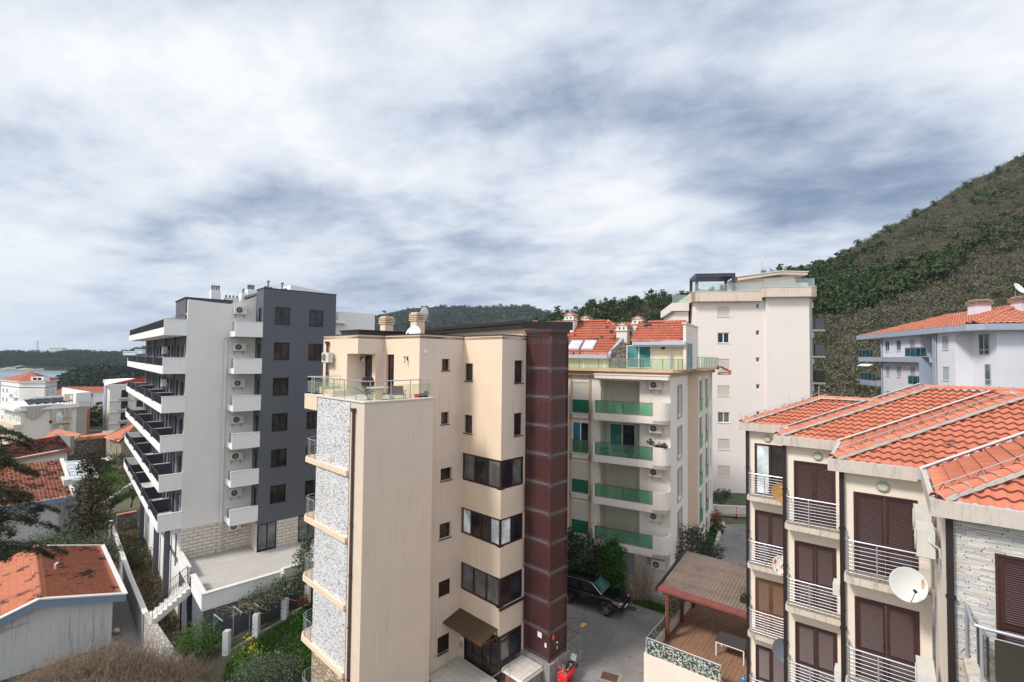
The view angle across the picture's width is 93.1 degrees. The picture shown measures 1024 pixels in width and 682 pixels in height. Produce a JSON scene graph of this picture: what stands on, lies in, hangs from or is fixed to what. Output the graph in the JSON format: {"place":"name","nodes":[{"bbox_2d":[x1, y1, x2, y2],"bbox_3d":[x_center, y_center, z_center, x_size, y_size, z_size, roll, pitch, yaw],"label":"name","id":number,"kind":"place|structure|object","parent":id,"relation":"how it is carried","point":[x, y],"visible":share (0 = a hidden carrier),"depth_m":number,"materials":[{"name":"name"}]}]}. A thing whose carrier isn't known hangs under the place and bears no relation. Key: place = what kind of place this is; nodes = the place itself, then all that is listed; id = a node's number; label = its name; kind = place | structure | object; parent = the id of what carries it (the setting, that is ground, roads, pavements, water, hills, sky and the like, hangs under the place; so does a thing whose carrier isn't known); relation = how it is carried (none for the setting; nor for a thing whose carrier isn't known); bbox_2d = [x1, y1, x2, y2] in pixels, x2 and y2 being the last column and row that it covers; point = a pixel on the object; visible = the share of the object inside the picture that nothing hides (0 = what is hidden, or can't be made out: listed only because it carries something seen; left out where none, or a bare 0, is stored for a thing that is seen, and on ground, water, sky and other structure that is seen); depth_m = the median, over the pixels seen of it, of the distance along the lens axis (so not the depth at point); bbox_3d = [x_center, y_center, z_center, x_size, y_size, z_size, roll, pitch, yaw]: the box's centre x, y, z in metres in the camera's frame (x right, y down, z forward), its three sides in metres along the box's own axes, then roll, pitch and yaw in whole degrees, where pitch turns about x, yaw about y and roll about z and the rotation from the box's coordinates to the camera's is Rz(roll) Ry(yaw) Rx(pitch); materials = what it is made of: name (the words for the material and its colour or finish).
{"place":"outdoors","nodes":[
{"label":"outdoors","id":0,"kind":"place"},
{"bbox_2d":[0,348,131,369],"bbox_3d":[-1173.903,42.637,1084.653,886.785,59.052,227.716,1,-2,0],"label":"peninsula","id":1,"kind":"object","parent":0,"point":[69,357],"depth_m":1034.18},
{"bbox_2d":[104,543,147,664],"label":"alley paving","id":2,"kind":"structure","parent":0,"point":[122,617],"depth_m":35.83,"materials":[{"name":"grey concrete"}]},
{"bbox_2d":[221,601,312,681],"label":"grass","id":3,"kind":"structure","parent":0,"point":[272,636],"depth_m":29.55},
{"bbox_2d":[0,370,580,412],"bbox_3d":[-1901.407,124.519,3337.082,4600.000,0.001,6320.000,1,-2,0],"label":"sea","id":4,"kind":"structure","parent":0,"point":[10,373],"depth_m":832.26,"materials":[{"name":"liquid"}]},
{"bbox_2d":[54,361,144,389],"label":"headland","id":5,"kind":"structure","parent":4,"relation":"on","point":[90,376],"depth_m":431.11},
{"bbox_2d":[41,306,548,370],"bbox_3d":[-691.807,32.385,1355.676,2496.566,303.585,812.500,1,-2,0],"label":"distant hill","id":6,"kind":"structure","parent":0,"point":[470,321],"depth_m":1347.97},
{"bbox_2d":[111,304,556,355],"bbox_3d":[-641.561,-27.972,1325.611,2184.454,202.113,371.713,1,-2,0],"label":"distant wood","id":7,"kind":"object","parent":6,"relation":"on","point":[451,316],"visible":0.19,"depth_m":1361.68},
{"bbox_2d":[0,425,956,681],"bbox_3d":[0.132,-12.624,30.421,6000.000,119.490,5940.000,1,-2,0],"label":"ground","id":8,"kind":"structure","parent":0,"point":[739,499],"depth_m":36.77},
{"bbox_2d":[0,372,59,420],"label":"apartment building","id":9,"kind":"structure","parent":8,"relation":"on","point":[21,387],"depth_m":150.62,"materials":[{"name":"white paint"}]},
{"bbox_2d":[0,426,67,562],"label":"cedar tree","id":10,"kind":"object","parent":8,"relation":"on","point":[6,459],"visible":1,"depth_m":24.54,"materials":[{"name":"green plant"}]},
{"bbox_2d":[0,434,74,470],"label":"long house","id":11,"kind":"structure","parent":8,"relation":"on","point":[52,448],"depth_m":73.51,"materials":[{"name":"paint"}]},
{"bbox_2d":[0,387,90,444],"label":"apartment building","id":12,"kind":"structure","parent":8,"relation":"on","point":[37,417],"depth_m":112.83,"materials":[{"name":"white paint"}]},
{"bbox_2d":[0,458,97,544],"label":"villa","id":13,"kind":"object","parent":8,"relation":"on","point":[52,484],"visible":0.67,"depth_m":53.29,"materials":[{"name":"orange tile"}]},
{"bbox_2d":[21,524,88,545],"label":"garden shrub","id":14,"kind":"object","parent":8,"relation":"on","point":[53,541],"visible":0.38,"depth_m":47.27,"materials":[{"name":"green plant"}]},
{"bbox_2d":[0,544,127,680],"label":"house","id":15,"kind":"structure","parent":8,"relation":"on","point":[60,603],"depth_m":32.21,"materials":[{"name":"paint"}]},
{"bbox_2d":[16,640,121,681],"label":"bare bush","id":16,"kind":"object","parent":8,"relation":"on","point":[48,676],"visible":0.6,"depth_m":25.94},
{"bbox_2d":[39,429,107,460],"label":"stone barn","id":17,"kind":"structure","parent":8,"relation":"on","point":[91,443],"depth_m":85.60,"materials":[{"name":"stone"}]},
{"bbox_2d":[57,387,103,405],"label":"distant house","id":18,"kind":"structure","parent":8,"relation":"on","point":[97,393],"depth_m":246.92,"materials":[{"name":"paint"}]},
{"bbox_2d":[56,451,119,544],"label":"cypress tree","id":19,"kind":"object","parent":8,"relation":"on","point":[89,509],"visible":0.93,"depth_m":48.87,"materials":[{"name":"green plant"}]},
{"bbox_2d":[55,527,123,553],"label":"garden shrub","id":20,"kind":"object","parent":8,"relation":"on","point":[82,541],"visible":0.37,"depth_m":46.49,"materials":[{"name":"green plant"}]},
{"bbox_2d":[90,402,102,427],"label":"town trees","id":21,"kind":"object","parent":8,"relation":"on","point":[96,418],"visible":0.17,"depth_m":143.31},
{"bbox_2d":[52,627,176,681],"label":"bare bush","id":22,"kind":"object","parent":8,"relation":"on","point":[107,670],"visible":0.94,"depth_m":26.30,"materials":[{"name":"plant"}]},
{"bbox_2d":[95,466,133,507],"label":"lawn grass","id":23,"kind":"structure","parent":8,"relation":"on","point":[110,469],"depth_m":73.58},
{"bbox_2d":[100,450,133,472],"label":"garden tree","id":24,"kind":"object","parent":8,"relation":"on","point":[119,457],"visible":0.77,"depth_m":77.74,"materials":[{"name":"green plant"}]},
{"bbox_2d":[102,422,141,468],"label":"stone house","id":25,"kind":"structure","parent":8,"relation":"on","point":[115,441],"depth_m":82.80,"materials":[{"name":"stone"}]},
{"bbox_2d":[102,376,144,430],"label":"apartment building","id":26,"kind":"structure","parent":8,"relation":"on","point":[118,398],"depth_m":129.57,"materials":[{"name":"white paint"}]},
{"bbox_2d":[99,534,152,570],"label":"garden shrub","id":27,"kind":"object","parent":8,"relation":"on","point":[117,558],"visible":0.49,"depth_m":44.80,"materials":[{"name":"green plant"}]},
{"bbox_2d":[116,510,136,531],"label":"terraced wall","id":28,"kind":"structure","parent":8,"relation":"on","point":[125,520],"depth_m":54.83,"materials":[{"name":"stone"}]},
{"bbox_2d":[108,520,147,645],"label":"garden wall","id":29,"kind":"structure","parent":8,"relation":"on","point":[138,607],"depth_m":37.91,"materials":[{"name":"grey concrete"}]},
{"bbox_2d":[114,523,178,632],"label":"soil bed","id":30,"kind":"object","parent":8,"relation":"on","point":[174,614],"visible":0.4,"depth_m":41.94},
{"bbox_2d":[115,524,178,631],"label":"dry weeds","id":31,"kind":"object","parent":30,"relation":"on","point":[151,583],"visible":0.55,"depth_m":43.00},
{"bbox_2d":[118,527,178,631],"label":"green weeds","id":32,"kind":"object","parent":30,"relation":"on","point":[146,577],"visible":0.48,"depth_m":42.80,"materials":[{"name":"green plant"}]},
{"bbox_2d":[108,641,213,681],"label":"bare bush","id":33,"kind":"object","parent":8,"relation":"on","point":[177,668],"visible":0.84,"depth_m":27.04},
{"bbox_2d":[143,611,183,672],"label":"garden wall","id":34,"kind":"structure","parent":8,"relation":"on","point":[158,636],"depth_m":31.22,"materials":[{"name":"stone"}]},
{"bbox_2d":[149,566,190,623],"bbox_3d":[-23.180,17.251,32.939,2.116,2.987,1.300,2,-2,-43],"label":"outdoor staircase","id":35,"kind":"structure","parent":34,"relation":"on","point":[176,598],"depth_m":32.75,"materials":[{"name":"white paint"}]},
{"bbox_2d":[166,612,221,666],"bbox_3d":[-18.906,17.933,29.384,3.162,3.460,2.765,1,-2,0],"label":"lemon tree","id":36,"kind":"object","parent":8,"relation":"on","point":[203,642],"visible":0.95,"depth_m":29.20,"materials":[{"name":"green plant"}]},
{"bbox_2d":[155,654,232,681],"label":"bare bush","id":37,"kind":"object","parent":8,"relation":"on","point":[200,676],"visible":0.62,"depth_m":27.39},
{"bbox_2d":[225,633,267,677],"bbox_3d":[-15.162,17.967,27.610,2.441,2.150,2.112,0,-2,25],"label":"flowering broom","id":38,"kind":"object","parent":8,"relation":"on","point":[242,657],"visible":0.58,"depth_m":27.56,"materials":[{"name":"green plant"}]},
{"bbox_2d":[124,281,374,653],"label":"apartment building","id":39,"kind":"structure","parent":8,"relation":"on","point":[184,473],"depth_m":39.47,"materials":[{"name":"white paint"}]},
{"bbox_2d":[257,521,276,550],"bbox_3d":[-19.926,15.827,39.443,1.420,2.120,0.084,2,-2,-43],"label":"terrace door","id":40,"kind":"structure","parent":39,"relation":"in","point":[266,532],"depth_m":39.39,"materials":[{"name":"grey glass"}]},
{"bbox_2d":[270,484,285,503],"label":"window","id":41,"kind":"structure","parent":39,"relation":"in","point":[277,493],"depth_m":40.05,"materials":[{"name":"black glass"}]},
{"bbox_2d":[270,448,286,467],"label":"window","id":42,"kind":"structure","parent":39,"relation":"in","point":[278,456],"depth_m":40.15,"materials":[{"name":"black glass"}]},
{"bbox_2d":[271,413,287,431],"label":"window","id":43,"kind":"structure","parent":39,"relation":"in","point":[279,420],"depth_m":40.25,"materials":[{"name":"black glass"}]},
{"bbox_2d":[272,378,288,395],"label":"window","id":44,"kind":"structure","parent":39,"relation":"in","point":[280,385],"depth_m":40.34,"materials":[{"name":"black glass"}]},
{"bbox_2d":[273,342,289,359],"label":"window","id":45,"kind":"structure","parent":39,"relation":"in","point":[281,349],"depth_m":40.43,"materials":[{"name":"black glass"}]},
{"bbox_2d":[275,307,290,324],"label":"window","id":46,"kind":"structure","parent":39,"relation":"in","point":[282,314],"depth_m":40.54,"materials":[{"name":"black glass"}]},
{"bbox_2d":[298,515,314,540],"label":"terrace door","id":47,"kind":"structure","parent":39,"relation":"in","point":[303,527],"depth_m":41.42,"materials":[{"name":"grey glass"}]},
{"bbox_2d":[305,479,315,497],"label":"window","id":48,"kind":"structure","parent":39,"relation":"in","point":[310,485],"depth_m":41.89,"materials":[{"name":"black glass"}]},
{"bbox_2d":[306,411,316,428],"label":"window","id":49,"kind":"structure","parent":39,"relation":"in","point":[311,416],"depth_m":42.05,"materials":[{"name":"black glass"}]},
{"bbox_2d":[307,378,321,393],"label":"window","id":50,"kind":"structure","parent":39,"relation":"in","point":[317,380],"depth_m":42.22,"materials":[{"name":"grey glass"}]},
{"bbox_2d":[308,344,321,359],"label":"window","id":51,"kind":"structure","parent":39,"relation":"in","point":[314,350],"depth_m":42.33,"materials":[{"name":"black glass"}]},
{"bbox_2d":[309,310,323,326],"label":"window","id":52,"kind":"structure","parent":39,"relation":"in","point":[315,316],"depth_m":42.42,"materials":[{"name":"black glass"}]},
{"bbox_2d":[210,587,298,645],"bbox_3d":[-16.368,17.737,31.160,5.354,2.704,3.032,2,-2,-38],"label":"vine arbour","id":53,"kind":"object","parent":8,"relation":"on","point":[239,610],"visible":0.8,"depth_m":30.85,"materials":[{"name":"brown paint"}]},
{"bbox_2d":[222,584,310,655],"bbox_3d":[-15.780,18.188,31.706,0.612,2.350,5.930,-1,-2,33],"label":"garden fence","id":54,"kind":"object","parent":8,"relation":"on","point":[227,636],"visible":0.7,"depth_m":30.93,"materials":[{"name":"black paint"}]},
{"bbox_2d":[236,574,298,627],"bbox_3d":[-15.978,17.099,31.843,3.705,3.390,2.638,2,-2,-30],"label":"olive tree","id":55,"kind":"object","parent":8,"relation":"on","point":[279,588],"visible":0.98,"depth_m":31.68,"materials":[{"name":"green plant"}]},
{"bbox_2d":[226,644,308,681],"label":"olive shrub","id":56,"kind":"object","parent":8,"relation":"on","point":[254,670],"visible":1,"depth_m":26.07,"materials":[{"name":"green plant"}]},
{"bbox_2d":[285,607,312,630],"bbox_3d":[-13.773,18.066,31.517,1.944,1.403,1.903,0,-2,29],"label":"garden shrub","id":57,"kind":"object","parent":8,"relation":"on","point":[299,613],"visible":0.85,"depth_m":31.36,"materials":[{"name":"green plant"}]},
{"bbox_2d":[288,533,313,603],"bbox_3d":[-14.742,16.091,34.258,2.096,5.044,1.907,0,-2,28],"label":"olive tree","id":58,"kind":"object","parent":8,"relation":"on","point":[300,556],"visible":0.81,"depth_m":34.13,"materials":[{"name":"green plant"}]},
{"bbox_2d":[301,312,583,681],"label":"apartment building","id":59,"kind":"structure","parent":8,"relation":"on","point":[394,545],"depth_m":25.24,"materials":[{"name":"beige paint"}]},
{"bbox_2d":[388,354,393,393],"bbox_3d":[-6.634,1.848,26.996,0.800,2.200,0.084,-1,-3,43],"label":"terrace door","id":60,"kind":"structure","parent":59,"relation":"in","point":[391,356],"depth_m":27.13,"materials":[{"name":"brown glass"}]},
{"bbox_2d":[461,562,499,606],"bbox_3d":[-1.688,12.878,25.796,2.970,1.480,0.084,-1,-3,43],"label":"window","id":61,"kind":"structure","parent":59,"relation":"in","point":[481,584],"depth_m":25.75,"materials":[{"name":"grey glass"}]},
{"bbox_2d":[461,634,500,681],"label":"entrance door","id":62,"kind":"structure","parent":59,"relation":"in","point":[485,658],"depth_m":25.32,"materials":[{"name":"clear glass"}]},
{"bbox_2d":[462,507,500,546],"bbox_3d":[-1.656,9.870,25.893,2.970,1.400,0.084,-1,-3,43],"label":"window","id":63,"kind":"structure","parent":59,"relation":"in","point":[486,528],"depth_m":25.84,"materials":[{"name":"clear glass"}]},
{"bbox_2d":[463,453,501,489],"bbox_3d":[-1.625,6.921,25.988,2.970,1.480,0.084,-1,-3,43],"label":"window","id":64,"kind":"structure","parent":59,"relation":"in","point":[485,471],"depth_m":25.93,"materials":[{"name":"grey glass"}]},
{"bbox_2d":[498,625,520,664],"bbox_3d":[-0.123,15.794,25.281,0.084,1.350,1.640,-1,-3,43],"label":"window","id":65,"kind":"structure","parent":59,"relation":"in","point":[511,640],"depth_m":25.27,"materials":[{"name":"grey glass"}]},
{"bbox_2d":[499,569,521,607],"bbox_3d":[-0.093,12.881,25.374,0.084,1.480,1.640,-1,-3,43],"label":"window","id":66,"kind":"structure","parent":59,"relation":"in","point":[510,585],"depth_m":25.33,"materials":[{"name":"black glass"}]},
{"bbox_2d":[500,513,521,546],"bbox_3d":[-0.061,9.873,25.471,0.084,1.400,1.640,-1,-3,43],"label":"window","id":67,"kind":"structure","parent":59,"relation":"in","point":[510,527],"depth_m":25.43,"materials":[{"name":"grey glass"}]},
{"bbox_2d":[501,456,522,489],"bbox_3d":[-0.030,6.925,25.566,0.084,1.480,1.640,-1,-3,43],"label":"window","id":68,"kind":"structure","parent":59,"relation":"in","point":[511,469],"depth_m":25.52,"materials":[{"name":"black glass"}]},
{"bbox_2d":[513,413,522,436],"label":"window","id":69,"kind":"structure","parent":59,"relation":"in","point":[517,416],"depth_m":26.05,"materials":[{"name":"black glass"}]},
{"bbox_2d":[514,360,523,383],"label":"window","id":70,"kind":"structure","parent":59,"relation":"in","point":[518,363],"depth_m":26.13,"materials":[{"name":"black glass"}]},
{"bbox_2d":[567,525,616,578],"bbox_3d":[5.101,15.059,34.102,5.403,4.817,4.115,1,-2,0],"label":"oleander bush","id":71,"kind":"object","parent":8,"relation":"on","point":[575,545],"visible":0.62,"depth_m":33.76,"materials":[{"name":"green plant"}]},
{"bbox_2d":[594,533,632,591],"bbox_3d":[6.924,15.393,33.499,2.786,4.214,2.167,1,-2,0],"label":"climbing ivy","id":72,"kind":"object","parent":8,"relation":"on","point":[614,576],"visible":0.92,"depth_m":33.16,"materials":[{"name":"green plant"}]},
{"bbox_2d":[532,312,730,597],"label":"apartment building","id":73,"kind":"structure","parent":8,"relation":"on","point":[615,400],"depth_m":35.86,"materials":[{"name":"paint"}]},
{"bbox_2d":[571,421,588,454],"bbox_3d":[5.099,7.220,36.201,1.430,2.360,0.210,0,-2,29],"label":"window","id":74,"kind":"structure","parent":73,"relation":"in","point":[580,430],"depth_m":36.23,"materials":[{"name":"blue glass"}]},
{"bbox_2d":[614,549,661,601],"bbox_3d":[8.363,15.405,32.381,3.672,3.958,1.950,1,-2,0],"label":"bare vine","id":75,"kind":"object","parent":73,"relation":"hanging from","point":[637,591],"visible":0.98,"depth_m":32.24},
{"bbox_2d":[626,345,651,367],"bbox_3d":[9.472,1.163,36.217,1.850,1.700,0.084,0,-2,29],"label":"terrace door","id":76,"kind":"structure","parent":73,"relation":"in","point":[637,353],"depth_m":36.20,"materials":[{"name":"teal glass"}]},
{"bbox_2d":[621,573,665,605],"bbox_3d":[8.873,16.951,32.526,3.503,1.992,0.200,-1,-2,33],"label":"fence","id":77,"kind":"object","parent":8,"relation":"on","point":[656,598],"visible":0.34,"depth_m":32.19,"materials":[{"name":"metal"}]},
{"bbox_2d":[644,589,746,681],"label":"terrace deck","id":78,"kind":"structure","parent":8,"relation":"on","point":[696,632],"depth_m":25.53,"materials":[{"name":"wood"}]},
{"bbox_2d":[646,573,721,681],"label":"screen fence","id":79,"kind":"object","parent":78,"relation":"on","point":[687,661],"visible":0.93,"depth_m":23.48,"materials":[{"name":"silver paint"}]},
{"bbox_2d":[655,549,745,640],"bbox_3d":[11.106,14.456,26.836,4.630,3.260,4.980,-1,-2,38],"label":"pergola","id":80,"kind":"object","parent":78,"relation":"on","point":[725,579],"visible":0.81,"depth_m":26.60,"materials":[{"name":"brown wood"}]},
{"bbox_2d":[715,631,746,665],"bbox_3d":[11.228,15.641,24.743,1.400,0.760,1.100,-1,-2,38],"label":"patio table","id":81,"kind":"object","parent":78,"relation":"on","point":[731,641],"visible":0.8,"depth_m":24.69,"materials":[{"name":"white paint"}]},
{"bbox_2d":[675,521,726,568],"bbox_3d":[12.348,15.310,35.003,6.820,4.522,4.601,1,-2,0],"label":"bush","id":82,"kind":"object","parent":8,"relation":"on","point":[696,540],"visible":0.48,"depth_m":35.03,"materials":[{"name":"green plant"}]},
{"bbox_2d":[713,504,745,514],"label":"planter wall","id":83,"kind":"structure","parent":8,"relation":"on","point":[727,509],"depth_m":48.14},
{"bbox_2d":[661,262,825,493],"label":"apartment tower","id":84,"kind":"structure","parent":8,"relation":"on","point":[755,331],"depth_m":55.13,"materials":[{"name":"paint"}]},
{"bbox_2d":[738,383,1023,681],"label":"apartment building","id":85,"kind":"structure","parent":8,"relation":"on","point":[847,533],"depth_m":14.18,"materials":[{"name":"beige paint"}]},
{"bbox_2d":[755,443,781,495],"bbox_3d":[11.673,5.830,21.955,1.250,2.300,0.084,-1,-2,38],"label":"balcony door","id":86,"kind":"structure","parent":85,"relation":"in","point":[768,458],"depth_m":22.02,"materials":[{"name":"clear glass"}]},
{"bbox_2d":[771,483,782,502],"bbox_3d":[11.497,6.418,20.511,0.790,0.798,0.586,1,-2,-9],"label":"satellite dish","id":87,"kind":"object","parent":85,"relation":"attached to","point":[777,491],"visible":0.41,"depth_m":20.66,"materials":[{"name":"orange metal"}]},
{"bbox_2d":[772,555,782,575],"bbox_3d":[11.541,9.521,20.543,0.790,0.798,0.586,1,-2,-9],"label":"satellite dish","id":88,"kind":"object","parent":85,"relation":"attached to","point":[777,563],"visible":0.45,"depth_m":20.69,"materials":[{"name":"metal"}]},
{"bbox_2d":[772,638,783,662],"bbox_3d":[11.373,12.902,20.149,0.849,0.908,0.667,1,-2,2],"label":"satellite dish","id":89,"kind":"object","parent":85,"relation":"attached to","point":[778,647],"visible":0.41,"depth_m":20.37,"materials":[{"name":"grey metal"}]},
{"bbox_2d":[889,567,927,602],"bbox_3d":[10.383,6.348,12.606,0.811,0.829,0.617,1,-2,-14],"label":"satellite dish","id":90,"kind":"object","parent":85,"relation":"attached to","point":[908,584],"visible":1,"depth_m":12.69,"materials":[{"name":"white metal"}]},
{"bbox_2d":[912,503,937,549],"bbox_3d":[10.669,4.825,12.553,0.458,0.935,1.008,-1,-2,38],"label":"air conditioner","id":91,"kind":"object","parent":85,"relation":"attached to","point":[920,512],"visible":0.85,"depth_m":12.37,"materials":[{"name":"white metal"}]},
{"bbox_2d":[915,655,935,681],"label":"air conditioner","id":92,"kind":"object","parent":85,"relation":"attached to","point":[924,669],"visible":1,"depth_m":11.82,"materials":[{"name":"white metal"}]},
{"bbox_2d":[914,520,941,572],"bbox_3d":[9.963,4.938,11.640,0.458,0.935,1.008,-1,-2,38],"label":"air conditioner","id":93,"kind":"object","parent":85,"relation":"attached to","point":[924,537],"visible":1,"depth_m":11.41,"materials":[{"name":"white metal"}]},
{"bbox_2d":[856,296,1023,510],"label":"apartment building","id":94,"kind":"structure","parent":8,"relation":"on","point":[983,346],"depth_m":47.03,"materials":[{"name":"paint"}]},
{"bbox_2d":[978,334,989,354],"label":"window","id":95,"kind":"structure","parent":94,"relation":"in","point":[984,339],"depth_m":43.90,"materials":[{"name":"grey glass"}]},
{"bbox_2d":[0,0,1023,351],"label":"sky","id":96,"kind":"structure","parent":0,"point":[378,156],"materials":[{"name":"grey"}]},
{"bbox_2d":[500,524,935,681],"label":"road","id":97,"kind":"structure","parent":0,"point":[614,642],"depth_m":28.91,"materials":[{"name":"asphalt"}]},
{"bbox_2d":[556,653,576,681],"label":"motor scooter","id":98,"kind":"object","parent":97,"relation":"on","point":[566,673],"visible":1,"depth_m":24.51,"materials":[{"name":"metal"}]},
{"bbox_2d":[567,565,630,616],"bbox_3d":[5.295,16.460,32.129,4.760,1.906,2.233,-1,-2,33],"label":"parked car","id":99,"kind":"object","parent":97,"relation":"on","point":[600,591],"visible":0.85,"depth_m":31.48,"materials":[{"name":"black paint"}]},
{"bbox_2d":[597,671,621,681],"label":"manhole cover","id":100,"kind":"object","parent":97,"relation":"on","point":[607,676],"visible":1,"depth_m":25.14,"materials":[{"name":"metal"}]},
{"bbox_2d":[633,597,664,613],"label":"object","id":101,"kind":"object","parent":97,"relation":"on","point":[654,606],"visible":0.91,"depth_m":31.61,"materials":[{"name":"green plant"}]},
{"bbox_2d":[714,513,745,516],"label":"pavement","id":102,"kind":"structure","parent":0,"point":[739,515],"depth_m":47.88,"materials":[{"name":"grey concrete"}]},
{"bbox_2d":[713,487,733,504],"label":"shrub","id":103,"kind":"object","parent":102,"relation":"on","point":[727,494],"visible":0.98,"depth_m":49.28,"materials":[{"name":"green plant"}]},
{"bbox_2d":[611,156,1023,401],"bbox_3d":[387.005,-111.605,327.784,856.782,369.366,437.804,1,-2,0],"label":"mountain","id":104,"kind":"structure","parent":0,"point":[998,303],"depth_m":215.26,"materials":[{"name":"plant"}]},
{"bbox_2d":[535,184,1023,344],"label":"pine wood","id":105,"kind":"object","parent":104,"relation":"on","point":[842,295],"visible":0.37,"depth_m":232.71,"materials":[{"name":"green plant"}]},
{"bbox_2d":[563,153,1023,400],"bbox_3d":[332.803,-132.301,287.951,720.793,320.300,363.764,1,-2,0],"label":"leafless scrub","id":106,"kind":"object","parent":104,"relation":"on","point":[841,320],"visible":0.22,"depth_m":181.04,"materials":[{"name":"plant"}]},
{"bbox_2d":[580,155,1023,395],"bbox_3d":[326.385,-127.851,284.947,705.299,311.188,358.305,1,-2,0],"label":"evergreen scrub","id":107,"kind":"object","parent":104,"relation":"on","point":[1007,249],"visible":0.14,"depth_m":224.12,"materials":[{"name":"plant"}]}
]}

